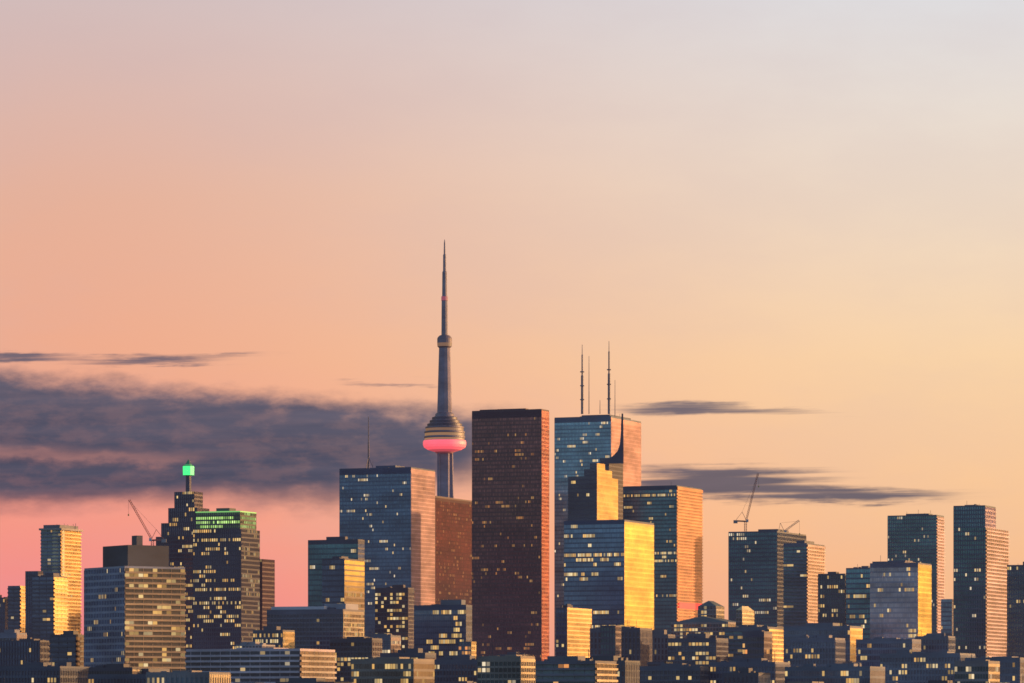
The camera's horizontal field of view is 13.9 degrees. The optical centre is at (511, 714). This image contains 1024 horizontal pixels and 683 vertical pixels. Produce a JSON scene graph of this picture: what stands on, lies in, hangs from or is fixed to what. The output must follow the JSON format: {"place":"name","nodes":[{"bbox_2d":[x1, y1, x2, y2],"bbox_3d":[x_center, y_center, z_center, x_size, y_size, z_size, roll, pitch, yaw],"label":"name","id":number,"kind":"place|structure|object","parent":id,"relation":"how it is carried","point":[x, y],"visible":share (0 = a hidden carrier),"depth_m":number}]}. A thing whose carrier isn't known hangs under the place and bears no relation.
{"place":"outdoors","nodes":[
{"label":"outdoors","id":0,"kind":"place"},
{"bbox_2d":[0,571,83,666],"bbox_3d":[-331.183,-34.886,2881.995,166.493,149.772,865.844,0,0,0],"label":"buildings","id":1,"kind":"structure","parent":0,"point":[34,608],"depth_m":3052.69},
{"bbox_2d":[39,523,82,634],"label":"tower","id":2,"kind":"structure","parent":0,"point":[60,550],"depth_m":3511.45},
{"bbox_2d":[84,535,185,671],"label":"building","id":3,"kind":"structure","parent":0,"point":[134,604],"depth_m":2413.80},
{"bbox_2d":[156,459,274,659],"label":"tower","id":4,"kind":"structure","parent":0,"point":[230,588],"depth_m":3463.86},
{"bbox_2d":[185,642,336,682],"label":"building","id":5,"kind":"structure","parent":0,"point":[252,662],"depth_m":2313.53},
{"bbox_2d":[267,603,363,649],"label":"building","id":6,"kind":"structure","parent":0,"point":[315,627],"depth_m":2709.24},
{"bbox_2d":[308,537,364,636],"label":"tower","id":7,"kind":"structure","parent":0,"point":[336,570],"depth_m":3029.42},
{"bbox_2d":[339,417,434,634],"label":"tower","id":8,"kind":"structure","parent":0,"point":[387,514],"depth_m":4014.36},
{"bbox_2d":[375,585,413,649],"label":"building","id":9,"kind":"structure","parent":0,"point":[394,609],"depth_m":3054.60},
{"bbox_2d":[435,496,471,604],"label":"tower","id":10,"kind":"structure","parent":0,"point":[453,548],"depth_m":4292.96},
{"bbox_2d":[472,408,548,660],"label":"tower","id":11,"kind":"structure","parent":0,"point":[510,530],"depth_m":3912.30},
{"bbox_2d":[0,604,1023,682],"bbox_3d":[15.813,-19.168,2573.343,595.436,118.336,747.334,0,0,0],"label":"buildings","id":12,"kind":"structure","parent":0,"point":[822,652],"depth_m":2511.50},
{"bbox_2d":[0,0,1023,655],"label":"sky","id":13,"kind":"structure","parent":0,"point":[791,232]},
{"bbox_2d":[568,414,622,520],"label":"tower","id":14,"kind":"structure","parent":0,"point":[595,491],"depth_m":3810.64},
{"bbox_2d":[554,349,640,655],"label":"tower","id":15,"kind":"structure","parent":0,"point":[582,443],"depth_m":4168.88},
{"bbox_2d":[564,520,653,629],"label":"tower","id":16,"kind":"structure","parent":0,"point":[608,572],"depth_m":3412.28},
{"bbox_2d":[623,485,702,633],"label":"tower","id":17,"kind":"structure","parent":0,"point":[673,513],"depth_m":3999.58},
{"bbox_2d":[671,601,753,637],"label":"buildings","id":18,"kind":"structure","parent":0,"point":[711,620],"depth_m":3009.80},
{"bbox_2d":[728,529,825,627],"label":"tower","id":19,"kind":"structure","parent":0,"point":[773,577],"depth_m":3763.19},
{"bbox_2d":[128,473,799,545],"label":"construction cranes","id":20,"kind":"object","parent":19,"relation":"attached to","point":[151,539],"visible":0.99,"depth_m":3778.80},
{"bbox_2d":[818,572,845,625],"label":"building","id":21,"kind":"structure","parent":0,"point":[831,597],"depth_m":3303.79},
{"bbox_2d":[846,555,931,638],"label":"building","id":22,"kind":"structure","parent":0,"point":[889,599],"depth_m":3211.08},
{"bbox_2d":[887,510,944,632],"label":"tower","id":23,"kind":"structure","parent":0,"point":[918,538],"depth_m":4108.78},
{"label":"ground","id":24,"kind":"structure","parent":0,"visible":0},
{"bbox_2d":[414,597,471,659],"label":"building","id":25,"kind":"structure","parent":24,"relation":"on","point":[443,629],"depth_m":2806.69},
{"bbox_2d":[423,239,465,497],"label":"observation tower","id":26,"kind":"structure","parent":24,"relation":"on","point":[444,436],"depth_m":4493.10},
{"bbox_2d":[0,623,976,669],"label":"buildings","id":27,"kind":"structure","parent":24,"relation":"on","point":[757,643],"depth_m":2638.39},
{"bbox_2d":[89,644,999,682],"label":"buildings","id":28,"kind":"structure","parent":24,"relation":"on","point":[530,669],"depth_m":2176.36},
{"bbox_2d":[941,504,1023,657],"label":"tower","id":29,"kind":"structure","parent":24,"relation":"on","point":[982,609],"depth_m":3406.33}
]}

